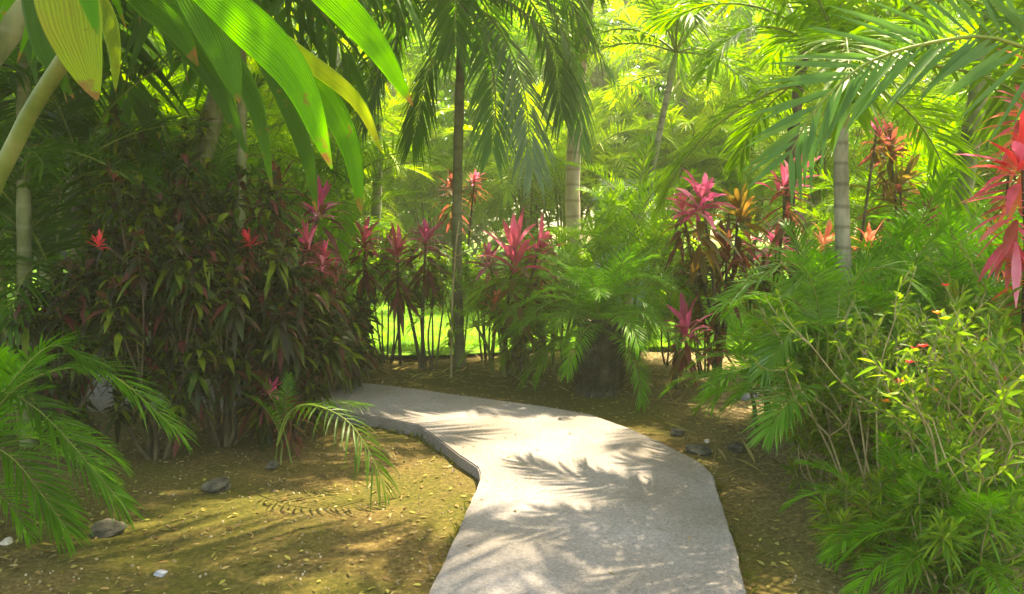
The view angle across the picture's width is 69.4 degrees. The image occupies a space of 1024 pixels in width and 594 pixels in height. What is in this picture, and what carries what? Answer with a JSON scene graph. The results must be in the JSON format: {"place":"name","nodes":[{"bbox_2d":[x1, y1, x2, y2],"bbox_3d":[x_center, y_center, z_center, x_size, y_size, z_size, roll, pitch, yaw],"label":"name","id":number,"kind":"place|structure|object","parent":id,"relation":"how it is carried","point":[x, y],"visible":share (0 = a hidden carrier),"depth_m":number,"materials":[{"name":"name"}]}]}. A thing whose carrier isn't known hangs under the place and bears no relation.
{"place":"outdoors","nodes":[
{"label":"outdoors","id":0,"kind":"place"},
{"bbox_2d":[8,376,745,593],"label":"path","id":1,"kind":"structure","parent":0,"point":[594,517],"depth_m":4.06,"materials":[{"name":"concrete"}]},
{"bbox_2d":[7,242,868,355],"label":"lawn","id":2,"kind":"structure","parent":0,"point":[409,350],"depth_m":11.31,"materials":[{"name":"green plant"}]},
{"bbox_2d":[260,0,478,306],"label":"palm tree","id":3,"kind":"object","parent":2,"relation":"on","point":[375,210],"visible":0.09,"depth_m":10.57,"materials":[{"name":"green plant"}]},
{"bbox_2d":[305,3,478,283],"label":"palm tree","id":4,"kind":"object","parent":2,"relation":"on","point":[394,96],"visible":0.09,"depth_m":17.21,"materials":[{"name":"green plant"}]},
{"bbox_2d":[292,8,492,268],"bbox_3d":[-3.483,-4.670,21.431,7.551,8.431,6.402,-3,6,-28],"label":"leafy tree","id":5,"kind":"object","parent":2,"relation":"on","point":[441,95],"visible":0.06,"depth_m":20.69,"materials":[{"name":"green plant"}]},
{"bbox_2d":[360,0,534,262],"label":"palm tree","id":6,"kind":"object","parent":2,"relation":"on","point":[418,61],"visible":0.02,"depth_m":19.38,"materials":[{"name":"green plant"}]},
{"bbox_2d":[423,241,495,346],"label":"shrub","id":7,"kind":"object","parent":2,"relation":"on","point":[464,248],"visible":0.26,"depth_m":9.18,"materials":[{"name":"green plant"}]},
{"bbox_2d":[419,0,614,286],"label":"palm tree","id":8,"kind":"object","parent":2,"relation":"on","point":[525,48],"visible":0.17,"depth_m":17.28,"materials":[{"name":"green plant"}]},
{"bbox_2d":[435,1,631,278],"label":"leafy tree","id":9,"kind":"object","parent":2,"relation":"on","point":[469,167],"visible":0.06,"depth_m":18.84,"materials":[{"name":"green plant"}]},
{"bbox_2d":[478,0,700,337],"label":"palm tree","id":10,"kind":"object","parent":2,"relation":"on","point":[572,203],"visible":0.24,"depth_m":9.71,"materials":[{"name":"green plant"}]},
{"bbox_2d":[516,0,665,275],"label":"palm tree","id":11,"kind":"object","parent":2,"relation":"on","point":[600,8],"visible":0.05,"depth_m":20.52,"materials":[{"name":"green plant"}]},
{"bbox_2d":[568,15,720,211],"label":"leafy tree","id":12,"kind":"object","parent":2,"relation":"on","point":[661,93],"visible":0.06,"depth_m":20.82,"materials":[{"name":"green plant"}]},
{"bbox_2d":[586,0,726,172],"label":"palm tree","id":13,"kind":"object","parent":2,"relation":"on","point":[619,3],"visible":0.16,"depth_m":19.08,"materials":[{"name":"green plant"}]},
{"bbox_2d":[587,0,778,285],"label":"palm tree","id":14,"kind":"object","parent":2,"relation":"on","point":[677,89],"visible":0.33,"depth_m":15.91,"materials":[{"name":"green plant"}]},
{"bbox_2d":[577,0,796,298],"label":"palm tree","id":15,"kind":"object","parent":2,"relation":"on","point":[682,74],"visible":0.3,"depth_m":14.52,"materials":[{"name":"green plant"}]},
{"bbox_2d":[686,0,846,261],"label":"palm tree","id":16,"kind":"object","parent":2,"relation":"on","point":[747,16],"visible":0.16,"depth_m":16.35,"materials":[{"name":"green plant"}]},
{"bbox_2d":[705,3,885,276],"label":"leafy tree","id":17,"kind":"object","parent":2,"relation":"on","point":[753,45],"visible":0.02,"depth_m":19.79,"materials":[{"name":"green plant"}]},
{"bbox_2d":[718,0,948,305],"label":"palm tree","id":18,"kind":"object","parent":2,"relation":"on","point":[814,196],"visible":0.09,"depth_m":12.99,"materials":[{"name":"green plant"}]},
{"bbox_2d":[0,227,1023,593],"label":"ground","id":19,"kind":"structure","parent":0,"point":[114,561],"depth_m":4.26,"materials":[{"name":"brown soil"}]},
{"bbox_2d":[0,0,24,66],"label":"coconut palm","id":20,"kind":"object","parent":19,"relation":"on","point":[12,24],"visible":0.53,"depth_m":3.50,"materials":[{"name":"green plant"}]},
{"bbox_2d":[0,265,138,468],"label":"croton","id":21,"kind":"object","parent":19,"relation":"on","point":[73,389],"visible":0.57,"depth_m":4.76,"materials":[{"name":"green plant"}]},
{"bbox_2d":[0,328,196,558],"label":"areca palm","id":22,"kind":"object","parent":19,"relation":"on","point":[11,385],"visible":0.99,"depth_m":3.62,"materials":[{"name":"green plant"}]},
{"bbox_2d":[90,518,127,537],"bbox_3d":[-2.135,1.220,3.899,0.152,0.094,0.179,5,7,39],"label":"stone","id":23,"kind":"object","parent":19,"relation":"on","point":[105,528],"visible":0.89,"depth_m":3.86,"materials":[{"name":"grey stone"}]},
{"bbox_2d":[0,4,247,434],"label":"areca palm","id":24,"kind":"object","parent":19,"relation":"on","point":[44,157],"visible":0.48,"depth_m":5.53,"materials":[{"name":"green plant"}]},
{"bbox_2d":[0,0,279,447],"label":"broad leaved palm","id":25,"kind":"object","parent":19,"relation":"on","point":[138,94],"visible":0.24,"depth_m":5.84,"materials":[{"name":"green plant"}]},
{"bbox_2d":[50,157,230,460],"bbox_3d":[-2.482,0.122,4.974,1.060,2.062,1.039,5,7,38],"label":"croton","id":26,"kind":"object","parent":19,"relation":"on","point":[110,269],"visible":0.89,"depth_m":4.86,"materials":[{"name":"green plant"}]},
{"bbox_2d":[72,96,258,392],"bbox_3d":[-3.076,-0.395,6.664,1.609,2.743,1.374,0,6,0],"label":"croton","id":27,"kind":"object","parent":19,"relation":"on","point":[116,122],"visible":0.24,"depth_m":6.28,"materials":[{"name":"green plant"}]},
{"bbox_2d":[0,31,344,262],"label":"areca palm","id":28,"kind":"object","parent":19,"relation":"on","point":[167,108],"visible":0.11,"depth_m":8.22,"materials":[{"name":"green plant"}]},
{"bbox_2d":[0,73,348,375],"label":"areca palm","id":29,"kind":"object","parent":19,"relation":"on","point":[148,161],"visible":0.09,"depth_m":7.07,"materials":[{"name":"green plant"}]},
{"bbox_2d":[136,91,223,393],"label":"coconut palm","id":30,"kind":"object","parent":19,"relation":"on","point":[207,148],"visible":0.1,"depth_m":6.65,"materials":[{"name":"green plant"}]},
{"bbox_2d":[0,0,412,215],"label":"broad leaved palm","id":31,"kind":"object","parent":19,"relation":"on","point":[307,88],"visible":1,"depth_m":2.52,"materials":[{"name":"green plant"}]},
{"bbox_2d":[125,151,310,447],"bbox_3d":[-2.132,0.052,5.321,1.293,2.142,1.284,3,6,25],"label":"croton","id":32,"kind":"object","parent":19,"relation":"on","point":[231,317],"visible":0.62,"depth_m":5.23,"materials":[{"name":"green plant"}]},
{"bbox_2d":[85,160,354,364],"bbox_3d":[-1.942,-0.065,5.872,1.420,2.287,2.630,0,6,0],"label":"cordyline","id":33,"kind":"object","parent":19,"relation":"on","point":[320,254],"visible":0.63,"depth_m":6.13,"materials":[{"name":"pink plant"}]},
{"bbox_2d":[95,25,403,267],"bbox_3d":[-3.881,-1.802,10.375,4.382,4.779,4.513,-4,7,-34],"label":"areca palm","id":34,"kind":"object","parent":19,"relation":"on","point":[270,99],"visible":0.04,"depth_m":9.96,"materials":[{"name":"green plant"}]},
{"bbox_2d":[106,0,437,412],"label":"broad leaved palm","id":35,"kind":"object","parent":19,"relation":"on","point":[313,10],"visible":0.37,"depth_m":6.66,"materials":[{"name":"green plant"}]},
{"bbox_2d":[241,364,317,460],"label":"cordyline","id":36,"kind":"object","parent":19,"relation":"on","point":[264,412],"visible":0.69,"depth_m":5.18,"materials":[{"name":"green plant"}]},
{"bbox_2d":[229,262,359,450],"bbox_3d":[-1.642,0.465,5.577,0.918,1.472,1.079,-3,7,-30],"label":"croton","id":37,"kind":"object","parent":19,"relation":"on","point":[292,338],"visible":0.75,"depth_m":5.36,"materials":[{"name":"green plant"}]},
{"bbox_2d":[242,370,400,511],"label":"young palm","id":38,"kind":"object","parent":19,"relation":"on","point":[281,430],"visible":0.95,"depth_m":4.48,"materials":[{"name":"green plant"}]},
{"bbox_2d":[224,55,434,277],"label":"areca palm","id":39,"kind":"object","parent":19,"relation":"on","point":[369,186],"visible":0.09,"depth_m":14.17,"materials":[{"name":"green plant"}]},
{"bbox_2d":[309,277,379,396],"bbox_3d":[-1.691,0.522,6.693,0.964,1.452,0.959,-4,7,-35],"label":"croton","id":40,"kind":"object","parent":19,"relation":"on","point":[359,359],"visible":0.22,"depth_m":6.69,"materials":[{"name":"green plant"}]},
{"bbox_2d":[215,45,474,320],"bbox_3d":[-2.104,-0.952,8.621,3.391,3.434,3.402,0,6,0],"label":"areca palm","id":41,"kind":"object","parent":19,"relation":"on","point":[350,219],"visible":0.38,"depth_m":8.30,"materials":[{"name":"green plant"}]},
{"bbox_2d":[317,216,395,313],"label":"cordyline","id":42,"kind":"object","parent":19,"relation":"on","point":[364,281],"visible":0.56,"depth_m":7.94,"materials":[{"name":"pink plant"}]},
{"bbox_2d":[340,291,385,372],"bbox_3d":[-1.832,0.494,7.971,0.912,1.121,1.136,0,6,0],"label":"croton","id":43,"kind":"object","parent":19,"relation":"on","point":[367,310],"visible":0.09,"depth_m":8.02,"materials":[{"name":"green plant"}]},
{"bbox_2d":[290,72,471,290],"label":"areca palm","id":44,"kind":"object","parent":19,"relation":"on","point":[399,179],"visible":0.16,"depth_m":16.61,"materials":[{"name":"green plant"}]},
{"bbox_2d":[349,252,421,364],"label":"shrub","id":45,"kind":"object","parent":19,"relation":"on","point":[386,281],"visible":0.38,"depth_m":8.34,"materials":[{"name":"red plant"}]},
{"bbox_2d":[368,222,430,365],"bbox_3d":[-1.183,0.034,7.858,0.722,1.673,0.793,3,7,29],"label":"cordyline","id":46,"kind":"object","parent":19,"relation":"on","point":[397,305],"visible":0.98,"depth_m":7.76,"materials":[{"name":"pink plant"}]},
{"bbox_2d":[376,215,461,370],"bbox_3d":[-1.145,-0.019,8.018,1.283,1.748,0.704,4,7,35],"label":"cordyline","id":47,"kind":"object","parent":19,"relation":"on","point":[427,233],"visible":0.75,"depth_m":7.81,"materials":[{"name":"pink plant"}]},
{"bbox_2d":[89,405,760,593],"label":"edge weeds","id":48,"kind":"object","parent":19,"relation":"on","point":[466,508],"visible":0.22,"depth_m":3.88,"materials":[{"name":"green plant"}]},
{"bbox_2d":[394,244,461,369],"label":"shrub","id":49,"kind":"object","parent":19,"relation":"on","point":[439,283],"visible":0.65,"depth_m":8.08,"materials":[{"name":"red plant"}]},
{"bbox_2d":[366,112,504,270],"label":"areca palm","id":50,"kind":"object","parent":19,"relation":"on","point":[434,193],"visible":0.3,"depth_m":19.46,"materials":[{"name":"green plant"}]},
{"bbox_2d":[429,221,486,377],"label":"bare sapling","id":51,"kind":"object","parent":19,"relation":"on","point":[451,325],"visible":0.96,"depth_m":7.73,"materials":[{"name":"brown plant"}]},
{"bbox_2d":[431,168,489,311],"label":"cordyline","id":52,"kind":"object","parent":19,"relation":"on","point":[473,196],"visible":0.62,"depth_m":9.91,"materials":[{"name":"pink plant"}]},
{"bbox_2d":[296,0,643,366],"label":"palm tree","id":53,"kind":"object","parent":19,"relation":"on","point":[460,21],"visible":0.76,"depth_m":7.62,"materials":[{"name":"green plant"}]},
{"bbox_2d":[462,242,509,362],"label":"shrub","id":54,"kind":"object","parent":19,"relation":"on","point":[467,271],"visible":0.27,"depth_m":8.53,"materials":[{"name":"green plant"}]},
{"bbox_2d":[406,258,576,376],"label":"areca palm","id":55,"kind":"object","parent":19,"relation":"on","point":[476,323],"visible":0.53,"depth_m":7.80,"materials":[{"name":"green plant"}]},
{"bbox_2d":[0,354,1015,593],"bbox_3d":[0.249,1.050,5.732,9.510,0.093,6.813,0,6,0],"label":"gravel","id":56,"kind":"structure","parent":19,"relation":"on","point":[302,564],"depth_m":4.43,"materials":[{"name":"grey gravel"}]},
{"bbox_2d":[12,0,1004,256],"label":"foliage","id":57,"kind":"object","parent":19,"relation":"on","point":[480,236],"visible":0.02,"depth_m":33.66,"materials":[{"name":"green plant"}]},
{"bbox_2d":[0,342,1019,593],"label":"leaf litter","id":58,"kind":"object","parent":19,"relation":"on","point":[168,526],"visible":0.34,"depth_m":4.64,"materials":[{"name":"brown plant"}]},
{"bbox_2d":[461,207,569,373],"bbox_3d":[-0.027,-0.018,7.629,1.250,1.820,1.024,3,6,24],"label":"cordyline","id":59,"kind":"object","parent":19,"relation":"on","point":[514,236],"visible":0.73,"depth_m":7.57,"materials":[{"name":"pink plant"}]},
{"bbox_2d":[499,320,561,378],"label":"shrub","id":60,"kind":"object","parent":19,"relation":"on","point":[520,354],"visible":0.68,"depth_m":7.72,"materials":[{"name":"green plant"}]},
{"bbox_2d":[430,82,633,278],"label":"areca palm","id":61,"kind":"object","parent":19,"relation":"on","point":[534,196],"visible":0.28,"depth_m":15.57,"materials":[{"name":"green plant"}]},
{"bbox_2d":[426,75,684,288],"bbox_3d":[1.272,-2.103,14.427,4.687,4.566,4.064,4,7,32],"label":"areca palm","id":62,"kind":"object","parent":19,"relation":"on","point":[560,174],"visible":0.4,"depth_m":14.06,"materials":[{"name":"green plant"}]},
{"bbox_2d":[464,213,654,372],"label":"areca palm","id":63,"kind":"object","parent":19,"relation":"on","point":[560,239],"visible":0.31,"depth_m":7.88,"materials":[{"name":"green plant"}]},
{"bbox_2d":[493,239,705,412],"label":"date palm","id":64,"kind":"object","parent":19,"relation":"on","point":[599,349],"visible":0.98,"depth_m":6.84,"materials":[{"name":"green plant"}]},
{"bbox_2d":[521,131,751,360],"bbox_3d":[1.379,-0.599,8.498,2.804,2.760,2.637,0,6,0],"label":"areca palm","id":65,"kind":"object","parent":19,"relation":"on","point":[611,217],"visible":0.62,"depth_m":8.30,"materials":[{"name":"green plant"}]},
{"bbox_2d":[640,269,699,365],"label":"shrub","id":66,"kind":"object","parent":19,"relation":"on","point":[670,318],"visible":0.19,"depth_m":8.32,"materials":[{"name":"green plant"}]},
{"bbox_2d":[552,0,807,336],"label":"palm tree","id":67,"kind":"object","parent":19,"relation":"on","point":[685,22],"visible":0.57,"depth_m":8.71,"materials":[{"name":"green plant"}]},
{"bbox_2d":[582,71,780,300],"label":"areca palm","id":68,"kind":"object","parent":19,"relation":"on","point":[681,121],"visible":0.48,"depth_m":13.89,"materials":[{"name":"green plant"}]},
{"bbox_2d":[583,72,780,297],"bbox_3d":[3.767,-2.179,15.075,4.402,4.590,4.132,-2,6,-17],"label":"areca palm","id":69,"kind":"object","parent":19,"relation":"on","point":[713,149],"visible":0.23,"depth_m":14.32,"materials":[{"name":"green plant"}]},
{"bbox_2d":[659,292,717,388],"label":"cordyline","id":70,"kind":"object","parent":19,"relation":"on","point":[681,360],"visible":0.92,"depth_m":6.73,"materials":[{"name":"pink plant"}]},
{"bbox_2d":[666,247,747,376],"bbox_3d":[1.990,0.179,7.673,0.889,1.394,0.726,0,6,0],"label":"shrub","id":71,"kind":"object","parent":19,"relation":"on","point":[706,280],"visible":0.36,"depth_m":7.57,"materials":[{"name":"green plant"}]},
{"bbox_2d":[655,168,772,378],"bbox_3d":[1.975,-0.161,7.323,0.998,2.166,1.505,4,7,36],"label":"cordyline","id":72,"kind":"object","parent":19,"relation":"on","point":[723,237],"visible":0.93,"depth_m":7.24,"materials":[{"name":"pink plant"}]},
{"bbox_2d":[657,294,840,446],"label":"areca palm","id":73,"kind":"object","parent":19,"relation":"on","point":[742,353],"visible":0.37,"depth_m":5.84,"materials":[{"name":"green plant"}]},
{"bbox_2d":[684,68,833,294],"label":"areca palm","id":74,"kind":"object","parent":19,"relation":"on","point":[773,137],"visible":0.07,"depth_m":15.54,"materials":[{"name":"green plant"}]},
{"bbox_2d":[734,250,802,340],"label":"shrub","id":75,"kind":"object","parent":19,"relation":"on","point":[760,289],"visible":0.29,"depth_m":7.94,"materials":[{"name":"green plant"}]},
{"bbox_2d":[742,156,821,350],"bbox_3d":[2.817,-0.316,7.765,0.862,2.384,1.145,0,6,0],"label":"cordyline","id":76,"kind":"object","parent":19,"relation":"on","point":[777,239],"visible":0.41,"depth_m":7.62,"materials":[{"name":"pink plant"}]},
{"bbox_2d":[681,0,953,359],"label":"palm tree","id":77,"kind":"object","parent":19,"relation":"on","point":[914,27],"visible":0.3,"depth_m":9.13,"materials":[{"name":"green plant"}]},
{"bbox_2d":[700,243,937,452],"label":"areca palm","id":78,"kind":"object","parent":19,"relation":"on","point":[780,424],"visible":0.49,"depth_m":4.32,"materials":[{"name":"green plant"}]},
{"bbox_2d":[764,368,883,500],"bbox_3d":[1.895,0.809,4.432,0.753,0.885,0.770,0,6,0],"label":"narrow leaved shrub","id":79,"kind":"object","parent":19,"relation":"on","point":[812,441],"visible":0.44,"depth_m":4.34,"materials":[{"name":"green plant"}]},
{"bbox_2d":[698,2,958,269],"bbox_3d":[5.471,-2.003,12.067,4.337,4.840,4.522,0,6,0],"label":"areca palm","id":80,"kind":"object","parent":19,"relation":"on","point":[854,169],"visible":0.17,"depth_m":11.96,"materials":[{"name":"green plant"}]},
{"bbox_2d":[638,0,1023,421],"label":"palm tree","id":81,"kind":"object","parent":19,"relation":"on","point":[816,41],"visible":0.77,"depth_m":5.03,"materials":[{"name":"green plant"}]},
{"bbox_2d":[793,298,906,475],"bbox_3d":[2.186,0.628,4.766,0.776,1.259,0.725,0,6,0],"label":"narrow leaved shrub","id":82,"kind":"object","parent":19,"relation":"on","point":[811,360],"visible":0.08,"depth_m":4.84,"materials":[{"name":"green plant"}]},
{"bbox_2d":[810,112,899,391],"bbox_3d":[3.194,-0.397,6.819,0.572,2.740,1.272,5,8,43],"label":"cordyline","id":83,"kind":"object","parent":19,"relation":"on","point":[867,235],"visible":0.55,"depth_m":7.04,"materials":[{"name":"orange plant"}]},
{"bbox_2d":[715,215,1020,463],"bbox_3d":[2.490,0.282,5.092,1.759,1.691,1.867,-3,6,-24],"label":"areca palm","id":84,"kind":"object","parent":19,"relation":"on","point":[879,293],"visible":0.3,"depth_m":5.04,"materials":[{"name":"green plant"}]},
{"bbox_2d":[804,341,933,502],"bbox_3d":[2.110,0.796,4.172,0.790,1.053,0.834,0,6,0],"label":"narrow leaved shrub","id":85,"kind":"object","parent":19,"relation":"on","point":[852,454],"visible":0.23,"depth_m":4.15,"materials":[{"name":"green plant"}]},
{"bbox_2d":[798,452,944,571],"bbox_3d":[1.768,1.063,3.535,0.738,0.702,0.752,0,6,0],"label":"narrow leaved shrub","id":86,"kind":"object","parent":19,"relation":"on","point":[868,513],"visible":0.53,"depth_m":3.48,"materials":[{"name":"green plant"}]},
{"bbox_2d":[748,279,999,529],"bbox_3d":[1.747,0.565,3.910,1.218,1.360,1.012,0,6,0],"label":"flowering shrub","id":87,"kind":"object","parent":19,"relation":"on","point":[793,369],"visible":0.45,"depth_m":3.84,"materials":[{"name":"green plant"}]},
{"bbox_2d":[738,0,1023,205],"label":"palm tree","id":88,"kind":"object","parent":19,"relation":"on","point":[1011,14],"visible":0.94,"depth_m":3.50,"materials":[{"name":"green plant"}]},
{"bbox_2d":[751,121,1018,314],"bbox_3d":[4.330,-0.637,8.543,3.098,2.826,2.856,0,6,0],"label":"areca palm","id":89,"kind":"object","parent":19,"relation":"on","point":[872,221],"visible":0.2,"depth_m":8.32,"materials":[{"name":"green plant"}]},
{"bbox_2d":[778,429,1001,593],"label":"areca palm","id":90,"kind":"object","parent":19,"relation":"on","point":[826,553],"visible":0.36,"depth_m":3.44,"materials":[{"name":"green plant"}]},
{"bbox_2d":[760,0,1023,353],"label":"palm tree","id":91,"kind":"object","parent":19,"relation":"on","point":[972,162],"visible":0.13,"depth_m":5.98,"materials":[{"name":"green plant"}]},
{"bbox_2d":[762,263,1023,489],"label":"flowering shrub","id":92,"kind":"object","parent":19,"relation":"on","point":[957,341],"visible":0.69,"depth_m":3.43,"materials":[{"name":"green plant"}]},
{"bbox_2d":[849,118,943,278],"bbox_3d":[4.011,-0.508,7.655,1.058,2.783,0.997,0,6,0],"label":"cordyline","id":93,"kind":"object","parent":19,"relation":"on","point":[895,181],"visible":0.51,"depth_m":7.55,"materials":[{"name":"red plant"}]},
{"bbox_2d":[773,162,1022,353],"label":"areca palm","id":94,"kind":"object","parent":19,"relation":"on","point":[906,223],"visible":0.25,"depth_m":5.30,"materials":[{"name":"green plant"}]},
{"bbox_2d":[817,0,1023,347],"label":"areca palm","id":95,"kind":"object","parent":19,"relation":"on","point":[960,109],"visible":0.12,"depth_m":8.80,"materials":[{"name":"green plant"}]},
{"bbox_2d":[828,415,1023,593],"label":"areca palm","id":96,"kind":"object","parent":19,"relation":"on","point":[961,510],"visible":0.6,"depth_m":3.16,"materials":[{"name":"green plant"}]},
{"bbox_2d":[833,202,1022,451],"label":"areca palm","id":97,"kind":"object","parent":19,"relation":"on","point":[946,243],"visible":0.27,"depth_m":5.08,"materials":[{"name":"green plant"}]},
{"bbox_2d":[862,336,1016,500],"bbox_3d":[2.244,0.756,3.977,0.725,1.126,0.785,0,6,0],"label":"narrow leaved shrub","id":98,"kind":"object","parent":19,"relation":"on","point":[922,365],"visible":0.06,"depth_m":3.91,"materials":[{"name":"green plant"}]},
{"bbox_2d":[855,302,1023,586],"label":"flowering shrub","id":99,"kind":"object","parent":19,"relation":"on","point":[1002,393],"visible":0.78,"depth_m":3.18,"materials":[{"name":"green plant"}]},
{"bbox_2d":[868,435,1023,593],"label":"narrow leaved shrub","id":100,"kind":"object","parent":19,"relation":"on","point":[943,530],"visible":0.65,"depth_m":3.16,"materials":[{"name":"green plant"}]},
{"bbox_2d":[883,236,1023,440],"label":"flowering shrub","id":101,"kind":"object","parent":19,"relation":"on","point":[997,306],"visible":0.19,"depth_m":4.34,"materials":[{"name":"green plant"}]},
{"bbox_2d":[887,419,1023,593],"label":"narrow leaved shrub","id":102,"kind":"object","parent":19,"relation":"on","point":[990,525],"visible":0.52,"depth_m":3.13,"materials":[{"name":"green plant"}]},
{"bbox_2d":[916,279,1018,489],"bbox_3d":[2.909,0.567,4.565,0.720,1.356,0.772,0,6,0],"label":"narrow leaved shrub","id":103,"kind":"object","parent":19,"relation":"on","point":[956,291],"visible":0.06,"depth_m":4.55,"materials":[{"name":"green plant"}]},
{"bbox_2d":[924,306,1023,529],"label":"narrow leaved shrub","id":104,"kind":"object","parent":19,"relation":"on","point":[1006,319],"visible":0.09,"depth_m":3.79,"materials":[{"name":"green plant"}]},
{"bbox_2d":[956,49,1023,475],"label":"cordyline","id":105,"kind":"object","parent":19,"relation":"on","point":[1009,251],"visible":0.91,"depth_m":4.11,"materials":[{"name":"red plant"}]},
{"bbox_2d":[971,134,1021,291],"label":"cordyline","id":106,"kind":"object","parent":19,"relation":"on","point":[997,204],"visible":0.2,"depth_m":6.76,"materials":[{"name":"red plant"}]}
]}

